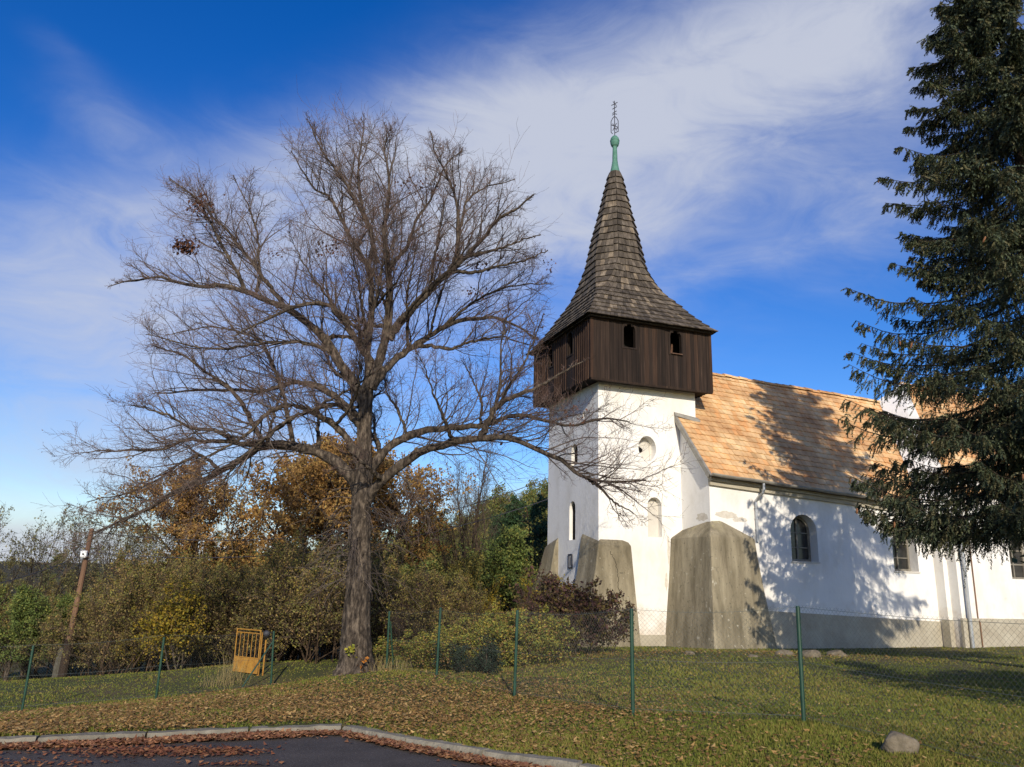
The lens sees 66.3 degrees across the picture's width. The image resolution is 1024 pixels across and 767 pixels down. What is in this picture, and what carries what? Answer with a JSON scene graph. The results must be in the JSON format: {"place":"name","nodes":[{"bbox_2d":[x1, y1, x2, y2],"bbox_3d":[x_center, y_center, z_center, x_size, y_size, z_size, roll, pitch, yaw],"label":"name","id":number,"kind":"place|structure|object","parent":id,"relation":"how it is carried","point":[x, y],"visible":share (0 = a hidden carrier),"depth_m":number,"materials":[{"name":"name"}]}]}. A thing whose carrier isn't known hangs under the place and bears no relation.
{"place":"outdoors","nodes":[
{"label":"outdoors","id":0,"kind":"place"},
{"bbox_2d":[0,561,159,601],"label":"hill","id":1,"kind":"structure","parent":0,"point":[8,575],"depth_m":82.02,"materials":[{"name":"green plant"}]},
{"bbox_2d":[0,583,13,618],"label":"hillside tree","id":2,"kind":"object","parent":1,"relation":"on","point":[3,592],"visible":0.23,"depth_m":42.87,"materials":[{"name":"green plant"}]},
{"bbox_2d":[42,584,62,602],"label":"hillside tree","id":3,"kind":"object","parent":1,"relation":"on","point":[49,594],"visible":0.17,"depth_m":50.01,"materials":[{"name":"green plant"}]},
{"bbox_2d":[49,548,66,567],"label":"hillside tree","id":4,"kind":"object","parent":1,"relation":"on","point":[58,555],"visible":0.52,"depth_m":90.32,"materials":[{"name":"green plant"}]},
{"bbox_2d":[200,531,223,559],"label":"hillside tree","id":5,"kind":"object","parent":1,"relation":"on","point":[216,543],"visible":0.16,"depth_m":89.93,"materials":[{"name":"green plant"}]},
{"bbox_2d":[397,563,415,578],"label":"hillside tree","id":6,"kind":"object","parent":1,"relation":"on","point":[409,567],"visible":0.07,"depth_m":54.41,"materials":[{"name":"green plant"}]},
{"bbox_2d":[396,570,423,604],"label":"hillside tree","id":7,"kind":"object","parent":1,"relation":"on","point":[413,575],"visible":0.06,"depth_m":42.29,"materials":[{"name":"green plant"}]},
{"bbox_2d":[400,533,436,576],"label":"hillside tree","id":8,"kind":"object","parent":1,"relation":"on","point":[414,556],"visible":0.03,"depth_m":61.03,"materials":[{"name":"green plant"}]},
{"bbox_2d":[405,542,446,578],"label":"hillside tree","id":9,"kind":"object","parent":1,"relation":"on","point":[439,556],"visible":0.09,"depth_m":53.58,"materials":[{"name":"green plant"}]},
{"bbox_2d":[409,541,462,583],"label":"hillside tree","id":10,"kind":"object","parent":1,"relation":"on","point":[437,567],"visible":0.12,"depth_m":52.60,"materials":[{"name":"green plant"}]},
{"bbox_2d":[453,495,497,534],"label":"hillside tree","id":11,"kind":"object","parent":1,"relation":"on","point":[485,514],"visible":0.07,"depth_m":76.31,"materials":[{"name":"green plant"}]},
{"bbox_2d":[482,497,497,528],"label":"hillside tree","id":12,"kind":"object","parent":1,"relation":"on","point":[492,505],"visible":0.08,"depth_m":80.72,"materials":[{"name":"green plant"}]},
{"bbox_2d":[473,481,511,521],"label":"hillside tree","id":13,"kind":"object","parent":1,"relation":"on","point":[497,492],"visible":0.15,"depth_m":86.05,"materials":[{"name":"green plant"}]},
{"bbox_2d":[483,490,508,516],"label":"hillside tree","id":14,"kind":"object","parent":1,"relation":"on","point":[503,501],"visible":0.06,"depth_m":85.50,"materials":[{"name":"green plant"}]},
{"bbox_2d":[495,487,536,528],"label":"hillside tree","id":15,"kind":"object","parent":1,"relation":"on","point":[530,495],"visible":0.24,"depth_m":75.54,"materials":[{"name":"green plant"}]},
{"bbox_2d":[509,475,547,501],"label":"hillside tree","id":16,"kind":"object","parent":1,"relation":"on","point":[530,486],"visible":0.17,"depth_m":84.67,"materials":[{"name":"green plant"}]},
{"bbox_2d":[524,495,547,534],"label":"hillside tree","id":17,"kind":"object","parent":1,"relation":"on","point":[530,501],"visible":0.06,"depth_m":72.20,"materials":[{"name":"green plant"}]},
{"bbox_2d":[537,476,547,498],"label":"hillside tree","id":18,"kind":"object","parent":1,"relation":"on","point":[546,483],"visible":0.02,"depth_m":80.92,"materials":[{"name":"green plant"}]},
{"bbox_2d":[0,734,498,766],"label":"road","id":19,"kind":"structure","parent":0,"point":[330,750],"depth_m":7.31,"materials":[{"name":"grey asphalt"}]},
{"bbox_2d":[0,727,551,766],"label":"kerbside leaves","id":20,"kind":"object","parent":19,"relation":"on","point":[375,739],"visible":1,"depth_m":7.58,"materials":[{"name":"brown plant"}]},
{"bbox_2d":[0,723,603,766],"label":"kerb","id":21,"kind":"structure","parent":19,"relation":"on","point":[543,760],"depth_m":7.84,"materials":[{"name":"concrete"}]},
{"bbox_2d":[0,628,1023,766],"bbox_3d":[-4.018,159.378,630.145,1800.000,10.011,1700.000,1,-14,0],"label":"ground","id":22,"kind":"structure","parent":0,"point":[277,677],"depth_m":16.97,"materials":[{"name":"green plant"}]},
{"bbox_2d":[0,604,32,677],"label":"thicket shrub","id":23,"kind":"object","parent":22,"relation":"on","point":[3,614],"visible":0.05,"depth_m":28.31,"materials":[{"name":"green plant"}]},
{"bbox_2d":[0,599,52,678],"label":"thicket shrub","id":24,"kind":"object","parent":22,"relation":"on","point":[24,666],"visible":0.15,"depth_m":27.49,"materials":[{"name":"green plant"}]},
{"bbox_2d":[0,502,62,623],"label":"locust tree","id":25,"kind":"object","parent":22,"relation":"on","point":[11,560],"visible":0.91,"depth_m":28.15,"materials":[{"name":"green plant"}]},
{"bbox_2d":[0,583,69,680],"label":"green tree","id":26,"kind":"object","parent":22,"relation":"on","point":[23,600],"visible":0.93,"depth_m":25.38,"materials":[{"name":"green plant"}]},
{"bbox_2d":[19,592,88,667],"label":"green tree","id":27,"kind":"object","parent":22,"relation":"on","point":[61,601],"visible":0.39,"depth_m":25.91,"materials":[{"name":"green plant"}]},
{"bbox_2d":[4,503,107,677],"bbox_3d":[-17.490,7.650,29.239,3.713,6.717,3.684,3,-14,-7],"label":"locust tree","id":28,"kind":"object","parent":22,"relation":"on","point":[41,558],"visible":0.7,"depth_m":29.38,"materials":[{"name":"green plant"}]},
{"bbox_2d":[7,598,107,676],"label":"thicket shrub","id":29,"kind":"object","parent":22,"relation":"on","point":[63,633],"visible":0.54,"depth_m":24.96,"materials":[{"name":"green plant"}]},
{"bbox_2d":[52,528,93,677],"bbox_3d":[-13.937,7.078,24.913,0.655,4.887,0.359,-5,-16,24],"label":"utility pole","id":30,"kind":"object","parent":22,"relation":"on","point":[57,668],"visible":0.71,"depth_m":24.73,"materials":[{"name":"wood"}]},
{"bbox_2d":[1,557,77,582],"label":"overhead cable","id":31,"kind":"object","parent":30,"relation":"attached to","point":[36,572],"visible":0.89,"depth_m":23.45,"materials":[{"name":"metal"}]},
{"bbox_2d":[91,499,547,557],"bbox_3d":[-5.852,4.887,27.718,16.117,2.836,0.024,5,-15,-15],"label":"overhead cable","id":32,"kind":"object","parent":30,"relation":"attached to","point":[314,551],"visible":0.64,"depth_m":26.72,"materials":[{"name":"metal"}]},
{"bbox_2d":[98,478,547,540],"bbox_3d":[-5.995,4.246,27.826,15.853,2.947,0.024,5,-15,-15],"label":"overhead cable","id":33,"kind":"object","parent":30,"relation":"attached to","point":[316,535],"visible":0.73,"depth_m":27.05,"materials":[{"name":"metal"}]},
{"bbox_2d":[55,591,102,675],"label":"olive tree","id":34,"kind":"object","parent":22,"relation":"on","point":[97,665],"visible":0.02,"depth_m":27.33,"materials":[{"name":"green plant"}]},
{"bbox_2d":[46,504,141,670],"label":"locust tree","id":35,"kind":"object","parent":22,"relation":"on","point":[83,590],"visible":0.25,"depth_m":32.13,"materials":[{"name":"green plant"}]},
{"bbox_2d":[69,587,154,675],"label":"thicket shrub","id":36,"kind":"object","parent":22,"relation":"on","point":[98,647],"visible":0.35,"depth_m":24.58,"materials":[{"name":"green plant"}]},
{"bbox_2d":[46,562,183,674],"bbox_3d":[-12.060,7.559,24.987,5.074,3.734,3.251,10,-16,-30],"label":"thicket shrub","id":37,"kind":"object","parent":22,"relation":"on","point":[112,603],"visible":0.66,"depth_m":24.24,"materials":[{"name":"green plant"}]},
{"bbox_2d":[106,624,147,672],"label":"yellow shrub","id":38,"kind":"object","parent":22,"relation":"on","point":[140,660],"visible":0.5,"depth_m":24.41,"materials":[{"name":"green plant"}]},
{"bbox_2d":[78,494,182,674],"bbox_3d":[-14.716,7.733,29.803,3.778,6.889,3.808,-2,-14,12],"label":"locust tree","id":39,"kind":"object","parent":22,"relation":"on","point":[139,530],"visible":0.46,"depth_m":29.82,"materials":[{"name":"green plant"}]},
{"bbox_2d":[80,542,205,671],"bbox_3d":[-12.582,7.831,26.805,4.216,4.843,6.582,12,-18,-37],"label":"thicket shrub","id":40,"kind":"object","parent":22,"relation":"on","point":[120,560],"visible":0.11,"depth_m":26.33,"materials":[{"name":"green plant"}]},
{"bbox_2d":[73,546,222,673],"bbox_3d":[-11.319,7.438,25.325,5.797,4.266,3.714,-5,-15,23],"label":"thicket shrub","id":41,"kind":"object","parent":22,"relation":"on","point":[167,571],"visible":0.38,"depth_m":24.94,"materials":[{"name":"green plant"}]},
{"bbox_2d":[106,512,191,670],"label":"locust tree","id":42,"kind":"object","parent":22,"relation":"on","point":[170,537],"visible":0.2,"depth_m":32.42,"materials":[{"name":"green plant"}]},
{"bbox_2d":[129,576,209,670],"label":"yellow shrub","id":43,"kind":"object","parent":22,"relation":"on","point":[165,624],"visible":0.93,"depth_m":22.93,"materials":[{"name":"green plant"}]},
{"bbox_2d":[131,564,245,670],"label":"thicket shrub","id":44,"kind":"object","parent":22,"relation":"on","point":[170,662],"visible":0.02,"depth_m":25.15,"materials":[{"name":"green plant"}]},
{"bbox_2d":[147,550,255,669],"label":"thicket shrub","id":45,"kind":"object","parent":22,"relation":"on","point":[212,596],"visible":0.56,"depth_m":24.01,"materials":[{"name":"green plant"}]},
{"bbox_2d":[96,452,309,664],"bbox_3d":[-13.613,7.566,33.389,6.855,8.966,7.689,-11,-19,41],"label":"oak tree","id":46,"kind":"object","parent":22,"relation":"on","point":[232,550],"visible":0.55,"depth_m":33.54,"materials":[{"name":"brown plant"}]},
{"bbox_2d":[143,556,263,666],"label":"thicket shrub","id":47,"kind":"object","parent":22,"relation":"on","point":[197,580],"visible":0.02,"depth_m":31.21,"materials":[{"name":"green plant"}]},
{"bbox_2d":[149,563,274,666],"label":"thicket shrub","id":48,"kind":"object","parent":22,"relation":"on","point":[209,664],"visible":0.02,"depth_m":26.69,"materials":[{"name":"green plant"}]},
{"bbox_2d":[178,567,262,668],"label":"thicket shrub","id":49,"kind":"object","parent":22,"relation":"on","point":[228,662],"visible":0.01,"depth_m":29.25,"materials":[{"name":"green plant"}]},
{"bbox_2d":[206,560,254,664],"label":"olive tree","id":50,"kind":"object","parent":22,"relation":"on","point":[232,608],"depth_m":27.95,"materials":[{"name":"green plant"}]},
{"bbox_2d":[176,565,295,665],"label":"thicket shrub","id":51,"kind":"object","parent":22,"relation":"on","point":[234,599],"visible":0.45,"depth_m":24.35,"materials":[{"name":"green plant"}]},
{"bbox_2d":[233,628,269,675],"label":"yellow gate","id":52,"kind":"structure","parent":22,"relation":"on","point":[252,663],"depth_m":20.04,"materials":[{"name":"paint"}]},
{"bbox_2d":[211,543,326,662],"bbox_3d":[-7.083,6.955,24.159,3.361,3.861,5.246,0,-14,5],"label":"thicket shrub","id":53,"kind":"object","parent":22,"relation":"on","point":[267,626],"visible":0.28,"depth_m":23.43,"materials":[{"name":"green plant"}]},
{"bbox_2d":[229,541,344,660],"bbox_3d":[-6.846,7.514,26.199,3.916,4.499,6.114,-1,-14,10],"label":"thicket shrub","id":54,"kind":"object","parent":22,"relation":"on","point":[290,652],"visible":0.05,"depth_m":25.44,"materials":[{"name":"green plant"}]},
{"bbox_2d":[236,522,348,661],"bbox_3d":[-6.480,6.928,25.181,4.147,4.764,6.473,2,-14,-4],"label":"thicket shrub","id":55,"kind":"object","parent":22,"relation":"on","point":[286,644],"visible":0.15,"depth_m":24.52,"materials":[{"name":"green plant"}]},
{"bbox_2d":[185,428,402,658],"bbox_3d":[-8.302,6.927,33.253,7.712,10.086,8.650,-4,-15,22],"label":"oak tree","id":56,"kind":"object","parent":22,"relation":"on","point":[281,518],"visible":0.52,"depth_m":31.59,"materials":[{"name":"orange plant"}]},
{"bbox_2d":[235,533,372,663],"bbox_3d":[-6.009,6.122,22.075,3.376,3.877,5.269,15,-19,-43],"label":"thicket shrub","id":57,"kind":"object","parent":22,"relation":"on","point":[292,598],"visible":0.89,"depth_m":21.80,"materials":[{"name":"green plant"}]},
{"bbox_2d":[199,650,412,687],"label":"dry stalks","id":58,"kind":"object","parent":22,"relation":"on","point":[240,679],"visible":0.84,"depth_m":18.90,"materials":[{"name":"beige plant"}]},
{"bbox_2d":[271,549,379,660],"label":"thicket shrub","id":59,"kind":"object","parent":22,"relation":"on","point":[324,646],"visible":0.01,"depth_m":29.86,"materials":[{"name":"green plant"}]},
{"bbox_2d":[289,560,390,660],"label":"thicket shrub","id":60,"kind":"object","parent":22,"relation":"on","point":[328,647],"visible":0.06,"depth_m":25.04,"materials":[{"name":"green plant"}]},
{"bbox_2d":[269,425,428,643],"bbox_3d":[-7.912,7.558,38.313,8.140,10.647,9.130,11,-17,-33],"label":"oak tree","id":61,"kind":"object","parent":22,"relation":"on","point":[319,529],"visible":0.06,"depth_m":38.54,"materials":[{"name":"brown plant"}]},
{"bbox_2d":[31,74,697,675],"bbox_3d":[-3.588,-0.712,18.818,15.678,15.380,7.000,1,-14,0],"label":"bare tree","id":62,"kind":"object","parent":22,"relation":"on","point":[355,652],"visible":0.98,"depth_m":18.47,"materials":[{"name":"brown plant"}]},
{"bbox_2d":[309,528,429,659],"bbox_3d":[-4.184,6.344,23.079,3.492,4.011,5.450,6,-15,-18],"label":"thicket shrub","id":63,"kind":"object","parent":22,"relation":"on","point":[378,609],"visible":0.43,"depth_m":22.60,"materials":[{"name":"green plant"}]},
{"bbox_2d":[268,434,478,650],"bbox_3d":[-6.212,6.794,33.040,8.265,9.638,7.369,5,-15,-15],"label":"oak tree","id":64,"kind":"object","parent":22,"relation":"on","point":[417,547],"visible":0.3,"depth_m":33.27,"materials":[{"name":"orange plant"}]},
{"bbox_2d":[340,560,417,656],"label":"thicket shrub","id":65,"kind":"object","parent":22,"relation":"on","point":[374,628],"visible":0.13,"depth_m":23.90,"materials":[{"name":"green plant"}]},
{"bbox_2d":[373,571,416,655],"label":"thicket shrub","id":66,"kind":"object","parent":22,"relation":"on","point":[401,605],"visible":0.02,"depth_m":31.33,"materials":[{"name":"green plant"}]},
{"bbox_2d":[375,583,438,656],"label":"berry shrub","id":67,"kind":"object","parent":22,"relation":"on","point":[394,627],"visible":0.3,"depth_m":23.40,"materials":[{"name":"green plant"}]},
{"bbox_2d":[372,627,458,669],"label":"hedge shrub","id":68,"kind":"object","parent":22,"relation":"on","point":[419,655],"visible":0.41,"depth_m":17.37,"materials":[{"name":"green plant"}]},
{"bbox_2d":[396,577,480,647],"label":"thicket shrub","id":69,"kind":"object","parent":22,"relation":"on","point":[452,585],"visible":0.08,"depth_m":23.38,"materials":[{"name":"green plant"}]},
{"bbox_2d":[397,568,480,643],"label":"berry shrub","id":70,"kind":"object","parent":22,"relation":"on","point":[425,577],"visible":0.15,"depth_m":23.52,"materials":[{"name":"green plant"}]},
{"bbox_2d":[415,559,463,587],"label":"olive tree","id":71,"kind":"object","parent":22,"relation":"on","point":[457,564],"visible":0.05,"depth_m":35.14,"materials":[{"name":"green plant"}]},
{"bbox_2d":[380,618,501,669],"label":"hedge shrub","id":72,"kind":"object","parent":22,"relation":"on","point":[447,639],"visible":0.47,"depth_m":17.19,"materials":[{"name":"green plant"}]},
{"bbox_2d":[386,562,496,642],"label":"thicket shrub","id":73,"kind":"object","parent":22,"relation":"on","point":[422,601],"visible":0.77,"depth_m":21.67,"materials":[{"name":"green plant"}]},
{"bbox_2d":[399,422,518,578],"bbox_3d":[-2.127,6.945,37.009,5.034,10.731,6.425,12,-18,-36],"label":"bare ash tree","id":74,"kind":"object","parent":22,"relation":"on","point":[473,539],"visible":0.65,"depth_m":36.10,"materials":[{"name":"brown plant"}]},
{"bbox_2d":[423,582,504,635],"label":"thicket shrub","id":75,"kind":"object","parent":22,"relation":"on","point":[472,606],"visible":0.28,"depth_m":23.85,"materials":[{"name":"green plant"}]},
{"bbox_2d":[447,551,481,590],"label":"olive tree","id":76,"kind":"object","parent":22,"relation":"on","point":[450,574],"visible":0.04,"depth_m":32.91,"materials":[{"name":"green plant"}]},
{"bbox_2d":[409,611,525,666],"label":"hedge shrub","id":77,"kind":"object","parent":22,"relation":"on","point":[491,634],"visible":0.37,"depth_m":17.55,"materials":[{"name":"green plant"}]},
{"bbox_2d":[429,631,508,673],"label":"evergreen shrub","id":78,"kind":"object","parent":22,"relation":"on","point":[488,659],"visible":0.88,"depth_m":15.98,"materials":[{"name":"green plant"}]},
{"bbox_2d":[438,550,510,629],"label":"olive tree","id":79,"kind":"object","parent":22,"relation":"on","point":[475,562],"visible":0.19,"depth_m":28.22,"materials":[{"name":"green plant"}]},
{"bbox_2d":[452,570,508,621],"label":"yellow shrub","id":80,"kind":"object","parent":22,"relation":"on","point":[492,597],"visible":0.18,"depth_m":26.22,"materials":[{"name":"green plant"}]},
{"bbox_2d":[473,547,511,617],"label":"olive tree","id":81,"kind":"object","parent":22,"relation":"on","point":[489,577],"visible":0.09,"depth_m":30.26,"materials":[{"name":"green plant"}]},
{"bbox_2d":[459,521,538,614],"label":"green tree","id":82,"kind":"object","parent":22,"relation":"on","point":[508,550],"visible":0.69,"depth_m":28.80,"materials":[{"name":"green plant"}]},
{"bbox_2d":[0,646,1023,766],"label":"fallen leaves","id":83,"kind":"object","parent":22,"relation":"on","point":[17,726],"visible":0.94,"depth_m":9.60,"materials":[{"name":"brown plant"}]},
{"bbox_2d":[0,605,1023,766],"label":"chain link fence","id":84,"kind":"object","parent":22,"relation":"on","point":[799,661],"visible":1,"depth_m":9.41,"materials":[{"name":"green metal"}]},
{"bbox_2d":[447,603,579,667],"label":"hedge shrub","id":85,"kind":"object","parent":22,"relation":"on","point":[538,626],"visible":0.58,"depth_m":17.76,"materials":[{"name":"green plant"}]},
{"bbox_2d":[482,492,547,574],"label":"tree","id":86,"kind":"object","parent":22,"relation":"on","point":[537,530],"visible":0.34,"depth_m":46.04,"materials":[{"name":"green plant"}]},
{"bbox_2d":[487,509,543,568],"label":"pine tree","id":87,"kind":"object","parent":22,"relation":"on","point":[496,518],"visible":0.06,"depth_m":46.86,"materials":[{"name":"green plant"}]},
{"bbox_2d":[500,539,546,611],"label":"olive tree","id":88,"kind":"object","parent":22,"relation":"on","point":[538,558],"visible":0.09,"depth_m":34.06,"materials":[{"name":"green plant"}]},
{"bbox_2d":[466,599,583,665],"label":"hedge shrub","id":89,"kind":"object","parent":22,"relation":"on","point":[495,607],"visible":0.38,"depth_m":17.68,"materials":[{"name":"green plant"}]},
{"bbox_2d":[510,588,560,623],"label":"berry shrub","id":90,"kind":"object","parent":22,"relation":"on","point":[526,603],"visible":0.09,"depth_m":24.55,"materials":[{"name":"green plant"}]},
{"bbox_2d":[504,574,568,625],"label":"yellow shrub","id":91,"kind":"object","parent":22,"relation":"on","point":[524,583],"visible":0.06,"depth_m":26.30,"materials":[{"name":"green plant"}]},
{"bbox_2d":[508,562,622,656],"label":"purple shrub","id":92,"kind":"object","parent":22,"relation":"on","point":[550,584],"visible":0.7,"depth_m":19.67,"materials":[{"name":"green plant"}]},
{"bbox_2d":[554,579,638,652],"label":"purple shrub","id":93,"kind":"object","parent":22,"relation":"on","point":[587,611],"visible":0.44,"depth_m":20.17,"materials":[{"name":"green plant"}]},
{"bbox_2d":[514,101,1023,648],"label":"church","id":94,"kind":"structure","parent":22,"relation":"on","point":[764,499],"depth_m":27.06,"materials":[{"name":"paint"}]},
{"bbox_2d":[639,438,650,460],"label":"blind window","id":95,"kind":"structure","parent":94,"relation":"in","point":[645,453],"depth_m":27.28,"materials":[{"name":"paint"}]},
{"bbox_2d":[648,498,658,536],"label":"blind window","id":96,"kind":"structure","parent":94,"relation":"in","point":[653,522],"depth_m":26.68,"materials":[{"name":"paint"}]},
{"bbox_2d":[790,516,819,563],"bbox_3d":[9.759,5.262,26.546,1.160,1.610,0.450,7,-15,-19],"label":"window","id":97,"kind":"structure","parent":94,"relation":"in","point":[799,530],"depth_m":26.75,"materials":[{"name":"glass"}]},
{"bbox_2d":[892,535,920,572],"bbox_3d":[13.845,5.929,27.945,1.180,1.600,0.450,7,-15,-19],"label":"window","id":98,"kind":"structure","parent":94,"relation":"in","point":[901,560],"depth_m":28.12,"materials":[{"name":"glass"}]},
{"bbox_2d":[1008,537,1023,578],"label":"window","id":99,"kind":"structure","parent":94,"relation":"in","point":[1017,569],"depth_m":29.01,"materials":[{"name":"paint"}]},
{"bbox_2d":[774,649,793,655],"bbox_3d":[7.029,7.016,20.242,0.505,0.297,0.404,1,-14,0],"label":"rubble stone","id":100,"kind":"object","parent":22,"relation":"on","point":[785,652],"visible":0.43,"depth_m":20.17,"materials":[{"name":"stone"}]},
{"bbox_2d":[797,650,820,657],"bbox_3d":[7.558,6.967,19.952,0.619,0.396,0.568,1,-14,0],"label":"rubble stone","id":101,"kind":"object","parent":22,"relation":"on","point":[811,653],"visible":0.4,"depth_m":19.77,"materials":[{"name":"stone"}]},
{"bbox_2d":[826,650,846,656],"bbox_3d":[8.516,7.139,20.518,0.472,0.332,0.537,-10,-18,38],"label":"rubble stone","id":102,"kind":"object","parent":22,"relation":"on","point":[835,652],"visible":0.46,"depth_m":20.40,"materials":[{"name":"stone"}]},
{"bbox_2d":[880,731,919,754],"bbox_3d":[3.473,3.260,7.045,0.324,0.251,0.272,1,-14,0],"label":"field stone","id":103,"kind":"object","parent":22,"relation":"on","point":[894,741],"visible":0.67,"depth_m":6.96,"materials":[{"name":"grey stone"}]},
{"bbox_2d":[836,0,1023,588],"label":"spruce tree","id":104,"kind":"object","parent":22,"relation":"on","point":[994,239],"visible":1,"depth_m":18.84,"materials":[{"name":"green plant"}]},
{"bbox_2d":[0,0,1023,563],"label":"sky","id":105,"kind":"structure","parent":0,"point":[755,137],"materials":[{"name":"blue"}]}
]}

